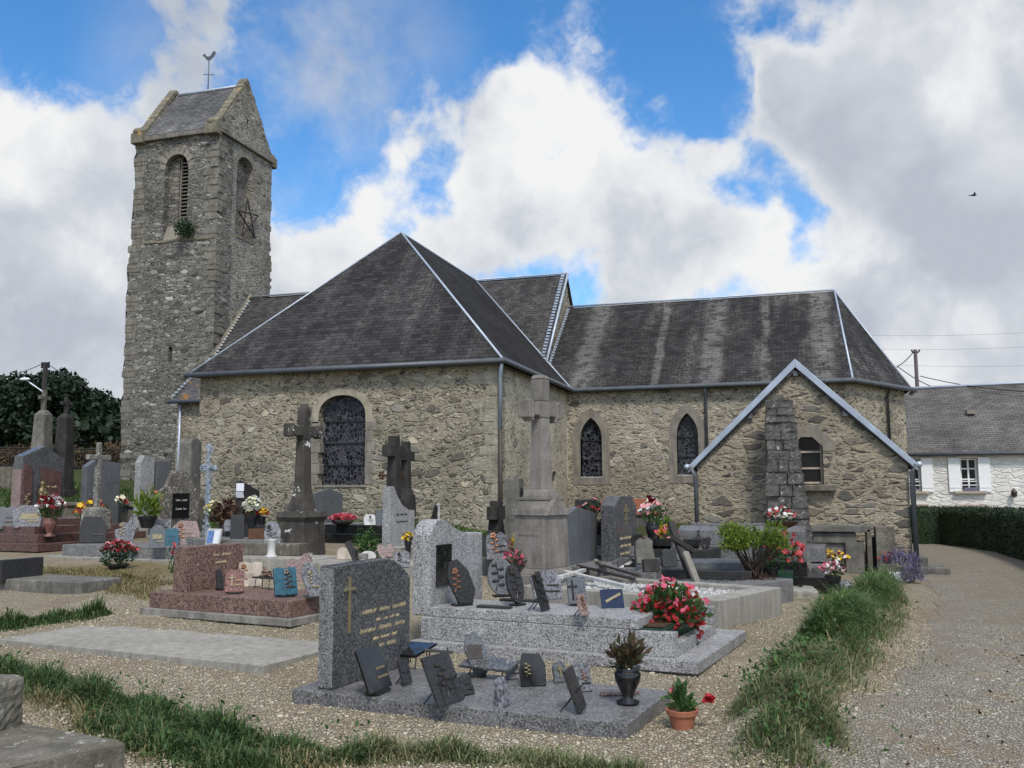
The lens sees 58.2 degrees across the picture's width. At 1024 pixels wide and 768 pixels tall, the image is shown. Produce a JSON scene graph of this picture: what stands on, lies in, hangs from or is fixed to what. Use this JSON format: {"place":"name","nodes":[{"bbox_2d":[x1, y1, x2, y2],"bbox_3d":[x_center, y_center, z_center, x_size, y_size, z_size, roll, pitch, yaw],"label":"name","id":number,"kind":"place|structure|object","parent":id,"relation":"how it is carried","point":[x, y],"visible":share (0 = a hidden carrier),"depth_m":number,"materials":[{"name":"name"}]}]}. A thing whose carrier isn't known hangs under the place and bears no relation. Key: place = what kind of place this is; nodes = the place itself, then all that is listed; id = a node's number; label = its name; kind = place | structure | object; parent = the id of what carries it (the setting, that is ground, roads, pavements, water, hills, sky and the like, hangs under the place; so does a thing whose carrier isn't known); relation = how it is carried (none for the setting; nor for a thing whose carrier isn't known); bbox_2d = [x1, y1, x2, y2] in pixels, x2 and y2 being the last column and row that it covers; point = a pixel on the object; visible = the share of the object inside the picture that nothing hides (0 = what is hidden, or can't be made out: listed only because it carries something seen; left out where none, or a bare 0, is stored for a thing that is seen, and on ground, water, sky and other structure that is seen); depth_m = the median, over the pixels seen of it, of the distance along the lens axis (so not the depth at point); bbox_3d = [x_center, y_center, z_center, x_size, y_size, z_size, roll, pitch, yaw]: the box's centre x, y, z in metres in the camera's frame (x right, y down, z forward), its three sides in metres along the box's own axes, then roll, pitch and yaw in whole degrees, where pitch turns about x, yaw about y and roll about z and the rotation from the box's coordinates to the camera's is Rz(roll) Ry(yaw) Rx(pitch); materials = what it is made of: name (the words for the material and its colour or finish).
{"place":"outdoors","nodes":[
{"label":"outdoors","id":0,"kind":"place"},
{"bbox_2d":[0,594,114,634],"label":"grass","id":1,"kind":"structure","parent":0,"point":[17,621],"depth_m":10.52,"materials":[{"name":"plant"}]},
{"bbox_2d":[0,481,133,507],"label":"grass","id":2,"kind":"structure","parent":0,"point":[7,494],"depth_m":29.86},
{"bbox_2d":[43,564,172,601],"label":"grass","id":3,"kind":"structure","parent":0,"point":[126,576],"depth_m":13.97,"materials":[{"name":"plant"}]},
{"bbox_2d":[0,469,1023,767],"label":"ground","id":4,"kind":"structure","parent":0,"point":[918,591],"depth_m":7.59,"materials":[{"name":"gravel"}]},
{"bbox_2d":[31,390,52,450],"bbox_3d":[-14.916,1.999,29.185,0.671,3.628,0.671,-2,-7,11],"label":"obelisk","id":5,"kind":"object","parent":4,"relation":"on","point":[42,433],"visible":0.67,"depth_m":29.12,"materials":[{"name":"grey stone"}]},
{"bbox_2d":[0,369,91,447],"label":"tree","id":6,"kind":"object","parent":4,"relation":"on","point":[17,395],"visible":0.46,"depth_m":71.49,"materials":[{"name":"green plant"}]},
{"bbox_2d":[0,525,114,551],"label":"grave","id":7,"kind":"object","parent":4,"relation":"on","point":[27,539],"visible":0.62,"depth_m":18.80,"materials":[{"name":"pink stone"}]},
{"bbox_2d":[13,505,41,528],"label":"memorial plaque","id":8,"kind":"object","parent":7,"relation":"on","point":[24,515],"visible":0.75,"depth_m":19.21,"materials":[{"name":"grey stone"}]},
{"bbox_2d":[34,493,68,536],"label":"vase flowers","id":9,"kind":"object","parent":7,"relation":"on","point":[52,501],"visible":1,"depth_m":18.60,"materials":[{"name":"red plant"}]},
{"bbox_2d":[13,367,101,431],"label":"tree","id":10,"kind":"object","parent":4,"relation":"on","point":[92,396],"visible":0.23,"depth_m":74.52,"materials":[{"name":"green plant"}]},
{"bbox_2d":[0,557,120,593],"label":"grave","id":11,"kind":"object","parent":4,"relation":"on","point":[23,574],"visible":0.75,"depth_m":13.07,"materials":[{"name":"grey stone"}]},
{"bbox_2d":[0,440,120,468],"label":"hedge","id":12,"kind":"object","parent":4,"relation":"on","point":[110,445],"visible":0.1,"depth_m":55.92,"materials":[{"name":"plant"}]},
{"bbox_2d":[0,410,121,453],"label":"undergrowth","id":13,"kind":"object","parent":4,"relation":"on","point":[102,430],"visible":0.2,"depth_m":68.31,"materials":[{"name":"green plant"}]},
{"bbox_2d":[0,674,124,767],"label":"old tomb","id":14,"kind":"object","parent":4,"relation":"on","point":[23,745],"visible":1,"depth_m":4.61,"materials":[{"name":"stone"}]},
{"bbox_2d":[54,397,76,496],"bbox_3d":[-14.682,2.150,30.149,0.631,3.437,0.631,-2,-7,11],"label":"obelisk","id":15,"kind":"object","parent":4,"relation":"on","point":[64,443],"visible":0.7,"depth_m":30.05,"materials":[{"name":"stone"}]},
{"bbox_2d":[11,446,145,538],"bbox_3d":[-10.251,2.491,21.087,2.900,2.176,2.300,-3,-7,24],"label":"grave","id":16,"kind":"object","parent":4,"relation":"on","point":[34,467],"visible":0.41,"depth_m":21.31,"materials":[{"name":"grey stone"}]},
{"bbox_2d":[80,460,140,530],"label":"grave","id":17,"kind":"object","parent":4,"relation":"on","point":[110,479],"visible":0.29,"depth_m":22.36,"materials":[{"name":"grey stone"}]},
{"bbox_2d":[43,542,192,563],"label":"grave","id":18,"kind":"object","parent":4,"relation":"on","point":[88,551],"visible":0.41,"depth_m":16.98,"materials":[{"name":"grey stone"}]},
{"bbox_2d":[79,516,106,543],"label":"memorial plaque","id":19,"kind":"object","parent":18,"relation":"on","point":[92,529],"visible":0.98,"depth_m":17.86,"materials":[{"name":"black stone"}]},
{"bbox_2d":[80,442,110,529],"bbox_3d":[-8.278,2.033,18.366,0.378,1.735,0.634,-2,-7,17],"label":"stone cross","id":20,"kind":"object","parent":18,"relation":"on","point":[95,510],"visible":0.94,"depth_m":18.32,"materials":[{"name":"stone"}]},
{"bbox_2d":[172,520,199,544],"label":"memorial plaque","id":21,"kind":"object","parent":18,"relation":"on","point":[188,529],"visible":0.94,"depth_m":17.22,"materials":[{"name":"stone"}]},
{"bbox_2d":[98,539,138,568],"bbox_3d":[-6.585,2.846,15.448,0.615,0.505,0.612,6,-9,-43],"label":"potted plant","id":22,"kind":"object","parent":4,"relation":"on","point":[119,549],"visible":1,"depth_m":15.37,"materials":[{"name":"red plant"}]},
{"bbox_2d":[133,455,154,537],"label":"grave","id":23,"kind":"object","parent":4,"relation":"on","point":[144,471],"visible":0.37,"depth_m":21.75,"materials":[{"name":"grey stone"}]},
{"bbox_2d":[131,485,164,527],"bbox_3d":[-7.399,2.474,18.683,0.738,0.889,0.660,-2,-7,17],"label":"potted plant","id":24,"kind":"object","parent":4,"relation":"on","point":[148,520],"visible":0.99,"depth_m":18.59,"materials":[{"name":"green plant"}]},
{"bbox_2d":[0,625,317,674],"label":"concrete slab","id":25,"kind":"structure","parent":4,"relation":"on","point":[251,654],"depth_m":8.88,"materials":[{"name":"concrete"}]},
{"bbox_2d":[156,471,206,536],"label":"grave","id":26,"kind":"object","parent":4,"relation":"on","point":[179,501],"visible":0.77,"depth_m":20.02,"materials":[{"name":"grey stone"}]},
{"bbox_2d":[200,444,216,536],"bbox_3d":[-6.282,2.336,18.972,0.426,2.217,0.094,-2,-7,17],"label":"iron cross","id":27,"kind":"object","parent":26,"relation":"on","point":[208,467],"visible":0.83,"depth_m":18.99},
{"bbox_2d":[179,438,201,497],"bbox_3d":[-7.608,2.473,21.689,0.450,2.382,0.542,-2,-7,17],"label":"stele","id":28,"kind":"object","parent":4,"relation":"on","point":[190,456],"visible":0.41,"depth_m":21.62,"materials":[{"name":"grey stone"}]},
{"bbox_2d":[0,650,390,767],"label":"grass","id":29,"kind":"structure","parent":4,"relation":"on","point":[217,755],"depth_m":5.71,"materials":[{"name":"plant"}]},
{"bbox_2d":[205,493,249,526],"bbox_3d":[-5.559,2.724,17.938,0.927,1.218,0.657,0,-7,-4],"label":"withered shrub","id":30,"kind":"object","parent":4,"relation":"on","point":[227,511],"visible":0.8,"depth_m":17.87,"materials":[{"name":"brown plant"}]},
{"bbox_2d":[140,543,318,626],"bbox_3d":[-3.121,2.332,10.916,2.310,0.788,1.155,-4,-7,27],"label":"grave","id":31,"kind":"object","parent":4,"relation":"on","point":[193,593],"visible":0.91,"depth_m":10.68,"materials":[{"name":"pink stone"}]},
{"bbox_2d":[225,569,243,593],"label":"memorial plaque","id":32,"kind":"object","parent":31,"relation":"on","point":[234,581],"visible":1,"depth_m":10.77,"materials":[{"name":"pink stone"}]},
{"bbox_2d":[239,561,261,586],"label":"memorial plaque","id":33,"kind":"object","parent":31,"relation":"on","point":[250,570],"visible":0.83,"depth_m":11.60,"materials":[{"name":"beige stone"}]},
{"bbox_2d":[273,567,297,597],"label":"memorial plaque","id":34,"kind":"object","parent":31,"relation":"on","point":[285,582],"visible":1,"depth_m":10.43,"materials":[{"name":"blue stone"}]},
{"bbox_2d":[301,561,319,598],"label":"memorial plaque","id":35,"kind":"object","parent":31,"relation":"on","point":[310,577],"visible":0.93,"depth_m":10.26,"materials":[{"name":"grey stone"}]},
{"bbox_2d":[186,524,282,544],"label":"grave","id":36,"kind":"object","parent":4,"relation":"on","point":[225,537],"visible":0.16,"depth_m":17.07,"materials":[{"name":"grey stone"}]},
{"bbox_2d":[243,542,336,570],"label":"grave","id":37,"kind":"object","parent":4,"relation":"on","point":[257,552],"visible":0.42,"depth_m":15.38,"materials":[{"name":"stone"}]},
{"bbox_2d":[276,403,327,554],"bbox_3d":[-3.894,1.818,17.124,0.660,2.934,0.980,-3,-7,24],"label":"stone cross","id":38,"kind":"object","parent":4,"relation":"on","point":[302,519],"visible":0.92,"depth_m":16.98,"materials":[{"name":"stone"}]},
{"bbox_2d":[312,489,363,528],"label":"grave","id":39,"kind":"object","parent":4,"relation":"on","point":[329,502],"visible":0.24,"depth_m":22.27,"materials":[{"name":"grey stone"}]},
{"bbox_2d":[325,523,381,543],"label":"grave","id":40,"kind":"object","parent":4,"relation":"on","point":[334,533],"visible":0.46,"depth_m":19.18,"materials":[{"name":"black stone"}]},
{"bbox_2d":[351,526,381,556],"bbox_3d":[-2.564,2.843,16.335,0.730,0.653,0.604,-2,-7,17],"label":"shrub","id":41,"kind":"object","parent":4,"relation":"on","point":[364,541],"visible":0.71,"depth_m":16.26,"materials":[{"name":"green plant"}]},
{"bbox_2d":[382,436,404,506],"bbox_3d":[-2.540,2.001,19.741,0.378,1.771,0.805,-2,-7,17],"label":"stone cross","id":42,"kind":"object","parent":4,"relation":"on","point":[393,451],"visible":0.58,"depth_m":19.66,"materials":[{"name":"stone"}]},
{"bbox_2d":[382,486,414,559],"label":"grave","id":43,"kind":"object","parent":4,"relation":"on","point":[398,519],"visible":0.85,"depth_m":16.20,"materials":[{"name":"grey stone"}]},
{"bbox_2d":[400,441,415,515],"bbox_3d":[-2.473,2.200,21.383,0.379,1.722,0.672,-2,-7,17],"label":"stone cross","id":44,"kind":"object","parent":4,"relation":"on","point":[408,496],"visible":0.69,"depth_m":21.30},
{"bbox_2d":[258,726,659,767],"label":"grass","id":45,"kind":"structure","parent":4,"relation":"on","point":[459,750],"depth_m":5.29,"materials":[{"name":"plant"}]},
{"bbox_2d":[0,565,917,767],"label":"weeds","id":46,"kind":"object","parent":4,"relation":"on","point":[801,658],"visible":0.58,"depth_m":6.06,"materials":[{"name":"green plant"}]},
{"bbox_2d":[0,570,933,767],"bbox_3d":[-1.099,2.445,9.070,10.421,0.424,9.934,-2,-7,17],"label":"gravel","id":47,"kind":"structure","parent":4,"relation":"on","point":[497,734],"depth_m":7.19,"materials":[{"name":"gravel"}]},
{"bbox_2d":[292,558,670,738],"bbox_3d":[-0.211,1.867,6.839,2.575,1.042,1.174,-3,-7,24],"label":"grave","id":48,"kind":"object","parent":4,"relation":"on","point":[364,603],"visible":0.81,"depth_m":6.77,"materials":[{"name":"grey stone"}]},
{"bbox_2d":[354,644,391,695],"bbox_3d":[-0.992,2.070,6.657,0.156,0.313,0.327,-3,-7,21],"label":"memorial plaque","id":49,"kind":"object","parent":48,"relation":"on","point":[374,671],"visible":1,"depth_m":6.63,"materials":[{"name":"black stone"}]},
{"bbox_2d":[420,651,464,707],"bbox_3d":[-0.477,2.028,6.321,0.182,0.321,0.312,-4,-8,31],"label":"memorial plaque","id":50,"kind":"object","parent":48,"relation":"on","point":[442,679],"visible":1,"depth_m":6.29,"materials":[{"name":"stone"}]},
{"bbox_2d":[464,631,488,676],"bbox_3d":[-0.278,2.124,7.259,0.198,0.338,0.146,2,-7,-15],"label":"memorial plaque","id":51,"kind":"object","parent":48,"relation":"on","point":[475,649],"visible":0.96,"depth_m":7.25,"materials":[{"name":"grey stone"}]},
{"bbox_2d":[458,656,519,675],"bbox_3d":[-0.175,2.218,7.186,0.460,0.136,0.197,-4,-8,31],"label":"flat tablet","id":52,"kind":"object","parent":48,"relation":"on","point":[497,664],"visible":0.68,"depth_m":7.14,"materials":[{"name":"grey stone"}]},
{"bbox_2d":[493,676,510,706],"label":"memorial plaque","id":53,"kind":"object","parent":48,"relation":"on","point":[501,697],"visible":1,"depth_m":6.24,"materials":[{"name":"grey stone"}]},
{"bbox_2d":[519,653,545,686],"bbox_3d":[0.151,2.133,6.877,0.199,0.239,0.070,1,-7,-11],"label":"memorial plaque","id":54,"kind":"object","parent":48,"relation":"on","point":[532,669],"visible":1,"depth_m":6.86,"materials":[{"name":"black stone"}]},
{"bbox_2d":[560,665,586,712],"bbox_3d":[0.404,2.024,6.100,0.152,0.272,0.220,-2,-7,15],"label":"memorial plaque","id":55,"kind":"object","parent":48,"relation":"on","point":[574,689],"visible":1,"depth_m":6.04,"materials":[{"name":"stone"}]},
{"bbox_2d":[572,661,591,691],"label":"memorial plaque","id":56,"kind":"object","parent":48,"relation":"on","point":[582,672],"visible":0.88,"depth_m":6.67,"materials":[{"name":"grey stone"}]},
{"bbox_2d":[600,627,652,705],"bbox_3d":[0.788,1.925,6.306,0.314,0.506,0.264,5,-8,-36],"label":"vase plant","id":57,"kind":"object","parent":48,"relation":"on","point":[629,656],"visible":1,"depth_m":6.25,"materials":[{"name":"black plant"}]},
{"bbox_2d":[487,501,504,534],"bbox_3d":[-0.353,3.211,20.396,0.300,1.233,0.644,-2,-7,17],"label":"stone cross","id":58,"kind":"object","parent":4,"relation":"on","point":[495,513],"visible":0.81,"depth_m":20.25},
{"bbox_2d":[482,554,513,575],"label":"grave","id":59,"kind":"object","parent":4,"relation":"on","point":[486,563],"depth_m":13.82,"materials":[{"name":"grey stone"}]},
{"bbox_2d":[485,532,507,559],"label":"memorial plaque","id":60,"kind":"object","parent":59,"relation":"on","point":[496,546],"visible":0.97,"depth_m":13.60,"materials":[{"name":"grey stone"}]},
{"bbox_2d":[505,478,523,537],"bbox_3d":[0.078,2.777,19.679,0.349,1.508,0.420,-2,-7,17],"label":"stele","id":61,"kind":"object","parent":4,"relation":"on","point":[514,489],"visible":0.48,"depth_m":19.52,"materials":[{"name":"grey stone"}]},
{"bbox_2d":[119,51,916,530],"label":"church","id":62,"kind":"structure","parent":4,"relation":"on","point":[433,359],"depth_m":30.06,"materials":[{"name":"stone"}]},
{"bbox_2d":[311,388,375,486],"bbox_3d":[-4.559,1.464,25.105,1.960,2.690,0.330,-2,-7,17],"label":"window","id":63,"kind":"structure","parent":62,"relation":"in","point":[346,419],"depth_m":25.19,"materials":[{"name":"black glass"}]},
{"bbox_2d":[573,408,609,484],"bbox_3d":[2.666,2.082,30.666,1.250,2.540,0.265,-2,-7,17],"label":"window","id":64,"kind":"structure","parent":62,"relation":"in","point":[595,441],"depth_m":30.67,"materials":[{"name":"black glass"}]},
{"bbox_2d":[669,403,704,482],"bbox_3d":[5.689,1.908,29.743,1.200,2.570,0.265,-2,-7,17],"label":"window","id":65,"kind":"structure","parent":62,"relation":"in","point":[690,434],"depth_m":29.77,"materials":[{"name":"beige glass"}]},
{"bbox_2d":[412,519,745,675],"bbox_3d":[0.664,2.004,9.136,2.868,1.320,1.914,-3,-7,26],"label":"grave","id":66,"kind":"object","parent":4,"relation":"on","point":[557,632],"visible":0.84,"depth_m":8.53,"materials":[{"name":"grey stone"}]},
{"bbox_2d":[446,559,474,606],"bbox_3d":[-0.497,1.943,9.022,0.299,0.446,0.131,4,-8,-33],"label":"memorial plaque","id":67,"kind":"object","parent":66,"relation":"on","point":[459,580],"visible":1,"depth_m":9.00,"materials":[{"name":"black stone"}]},
{"bbox_2d":[487,558,509,596],"bbox_3d":[-0.118,2.048,9.752,0.286,0.402,0.129,2,-7,-18],"label":"memorial plaque","id":68,"kind":"object","parent":66,"relation":"on","point":[496,574],"visible":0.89,"depth_m":9.73,"materials":[{"name":"grey stone"}]},
{"bbox_2d":[505,565,525,606],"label":"memorial plaque","id":69,"kind":"object","parent":66,"relation":"on","point":[514,584],"visible":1,"depth_m":8.98,"materials":[{"name":"black stone"}]},
{"bbox_2d":[530,570,562,599],"bbox_3d":[0.355,2.077,9.520,0.338,0.300,0.095,2,-7,-15],"label":"memorial plaque","id":70,"kind":"object","parent":66,"relation":"on","point":[552,583],"visible":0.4,"depth_m":9.51,"materials":[{"name":"grey stone"}]},
{"bbox_2d":[566,577,586,605],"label":"memorial plaque","id":71,"kind":"object","parent":66,"relation":"on","point":[576,585],"visible":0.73,"depth_m":8.96,"materials":[{"name":"grey stone"}]},
{"bbox_2d":[600,589,623,608],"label":"memorial plaque","id":72,"kind":"object","parent":66,"relation":"on","point":[611,598],"visible":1,"depth_m":8.77,"materials":[{"name":"stone"}]},
{"bbox_2d":[630,574,714,638],"bbox_3d":[1.480,2.087,8.555,0.771,0.605,1.247,-3,-7,26],"label":"flower trough","id":73,"kind":"object","parent":66,"relation":"on","point":[680,614],"visible":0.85,"depth_m":8.44,"materials":[{"name":"red plastic"}]},
{"bbox_2d":[567,507,665,578],"bbox_3d":[1.617,2.368,13.495,1.400,1.127,1.354,-3,-7,24],"label":"grave","id":74,"kind":"object","parent":4,"relation":"on","point":[582,534],"visible":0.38,"depth_m":13.53,"materials":[{"name":"grey stone"}]},
{"bbox_2d":[634,537,654,563],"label":"memorial plaque","id":75,"kind":"object","parent":74,"relation":"on","point":[643,548],"visible":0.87,"depth_m":12.67,"materials":[{"name":"grey stone"}]},
{"bbox_2d":[512,375,781,628],"bbox_3d":[1.378,1.357,11.780,3.503,3.217,1.720,-5,-8,38],"label":"grave","id":76,"kind":"object","parent":4,"relation":"on","point":[540,512],"visible":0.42,"depth_m":12.44,"materials":[{"name":"stone"}]},
{"bbox_2d":[575,499,720,558],"bbox_3d":[2.129,2.496,15.173,2.400,1.175,1.000,-3,-7,24],"label":"grave","id":77,"kind":"object","parent":4,"relation":"on","point":[712,552],"visible":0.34,"depth_m":14.62,"materials":[{"name":"grey stone"}]},
{"bbox_2d":[636,498,668,535],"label":"vase flowers","id":78,"kind":"object","parent":77,"relation":"on","point":[650,527],"visible":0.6,"depth_m":15.38,"materials":[{"name":"green plant"}]},
{"bbox_2d":[601,496,718,560],"bbox_3d":[2.283,2.366,14.167,1.538,1.268,1.204,-3,-7,24],"label":"grave","id":79,"kind":"object","parent":4,"relation":"on","point":[618,523],"visible":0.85,"depth_m":14.06,"materials":[{"name":"grey stone"}]},
{"bbox_2d":[612,557,751,580],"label":"grave","id":80,"kind":"object","parent":4,"relation":"on","point":[717,569],"visible":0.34,"depth_m":12.76,"materials":[{"name":"grey stone"}]},
{"bbox_2d":[658,677,715,729],"bbox_3d":[1.141,2.094,6.015,0.353,0.322,0.216,-5,-8,38],"label":"potted plant","id":81,"kind":"object","parent":4,"relation":"on","point":[681,713],"visible":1,"depth_m":6.00,"materials":[{"name":"green plant"}]},
{"bbox_2d":[659,577,793,602],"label":"grave","id":82,"kind":"object","parent":4,"relation":"on","point":[786,586],"visible":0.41,"depth_m":12.35,"materials":[{"name":"grey stone"}]},
{"bbox_2d":[667,521,696,578],"bbox_3d":[2.288,2.242,12.465,0.406,0.741,0.400,-2,-7,17],"label":"wooden cross","id":83,"kind":"object","parent":82,"relation":"on","point":[681,546],"visible":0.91,"depth_m":12.47,"materials":[{"name":"brown wood"}]},
{"bbox_2d":[713,520,791,579],"bbox_3d":[3.308,2.282,12.627,1.034,0.860,0.799,-2,-7,17],"label":"bush","id":84,"kind":"object","parent":82,"relation":"on","point":[736,537],"visible":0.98,"depth_m":12.50,"materials":[{"name":"green plant"}]},
{"bbox_2d":[678,522,831,574],"bbox_3d":[4.291,3.043,16.925,2.952,0.945,1.750,-3,-7,20],"label":"tomb","id":85,"kind":"object","parent":4,"relation":"on","point":[817,554],"visible":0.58,"depth_m":16.62,"materials":[{"name":"grey stone"}]},
{"bbox_2d":[764,505,797,527],"bbox_3d":[4.684,2.306,16.015,0.583,0.397,0.498,-2,-7,17],"label":"flower basket","id":86,"kind":"object","parent":85,"relation":"on","point":[785,516],"visible":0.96,"depth_m":15.95,"materials":[{"name":"white plant"}]},
{"bbox_2d":[743,557,830,593],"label":"grave","id":87,"kind":"object","parent":4,"relation":"on","point":[811,578],"visible":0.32,"depth_m":14.03,"materials":[{"name":"black stone"}]},
{"bbox_2d":[764,394,812,543],"bbox_3d":[5.526,1.974,18.440,1.100,3.574,0.900,-2,-7,17],"label":"buttress","id":88,"kind":"object","parent":4,"relation":"on","point":[785,486],"visible":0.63,"depth_m":18.24,"materials":[{"name":"grey stone"}]},
{"bbox_2d":[692,619,894,767],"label":"grass","id":89,"kind":"structure","parent":4,"relation":"on","point":[794,748],"depth_m":5.64,"materials":[{"name":"plant"}]},
{"bbox_2d":[684,359,922,570],"bbox_3d":[7.387,2.377,23.662,4.680,4.748,10.160,-2,-7,17],"label":"annex","id":90,"kind":"object","parent":4,"relation":"on","point":[856,466],"visible":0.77,"depth_m":18.96,"materials":[{"name":"stone"}]},
{"bbox_2d":[797,425,835,490],"bbox_3d":[6.142,1.535,19.036,1.040,1.350,0.460,-2,-7,17],"label":"window","id":91,"kind":"structure","parent":90,"relation":"in","point":[811,451],"depth_m":19.09,"materials":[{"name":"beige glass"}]},
{"bbox_2d":[793,585,818,599],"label":"concrete slab","id":92,"kind":"structure","parent":4,"relation":"on","point":[798,591],"depth_m":13.05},
{"bbox_2d":[755,531,805,586],"bbox_3d":[4.012,2.621,13.756,0.741,0.878,0.615,-2,-7,17],"label":"flower trough","id":93,"kind":"object","parent":92,"relation":"on","point":[798,554],"visible":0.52,"depth_m":13.63,"materials":[{"name":"green plastic"}]},
{"bbox_2d":[763,563,920,684],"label":"grass","id":94,"kind":"structure","parent":4,"relation":"on","point":[873,596],"depth_m":8.70,"materials":[{"name":"plant"}]},
{"bbox_2d":[811,525,895,573],"bbox_3d":[6.676,3.245,18.047,1.528,0.932,0.510,-2,-7,17],"label":"old tomb","id":95,"kind":"object","parent":4,"relation":"on","point":[842,538],"visible":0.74,"depth_m":17.86,"materials":[{"name":"grey stone"}]},
{"bbox_2d":[782,581,934,733],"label":"grass","id":96,"kind":"structure","parent":4,"relation":"on","point":[894,624],"depth_m":7.88,"materials":[{"name":"plant"}]},
{"bbox_2d":[877,547,927,582],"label":"flowers","id":97,"kind":"object","parent":4,"relation":"on","point":[914,573],"visible":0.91,"depth_m":16.10,"materials":[{"name":"purple plant"}]},
{"bbox_2d":[904,381,1023,507],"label":"house","id":98,"kind":"structure","parent":4,"relation":"on","point":[965,444],"depth_m":34.87,"materials":[{"name":"white paint"}]},
{"bbox_2d":[954,458,986,493],"bbox_3d":[17.069,3.419,34.354,1.080,1.325,0.410,-2,-7,17],"label":"window","id":99,"kind":"structure","parent":98,"relation":"in","point":[968,469],"depth_m":34.49,"materials":[{"name":"white glass"}]},
{"bbox_2d":[910,504,1023,560],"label":"hedge","id":100,"kind":"object","parent":4,"relation":"on","point":[997,529],"visible":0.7,"depth_m":26.40,"materials":[{"name":"green plant"}]},
{"bbox_2d":[0,0,1023,461],"label":"sky","id":101,"kind":"structure","parent":0,"point":[634,150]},
{"bbox_2d":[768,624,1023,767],"bbox_3d":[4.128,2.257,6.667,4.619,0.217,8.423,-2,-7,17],"label":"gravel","id":102,"kind":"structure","parent":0,"point":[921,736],"depth_m":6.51,"materials":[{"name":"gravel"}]},
{"bbox_2d":[793,543,1023,767],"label":"path","id":103,"kind":"structure","parent":0,"point":[986,577],"depth_m":7.26,"materials":[{"name":"gravel"}]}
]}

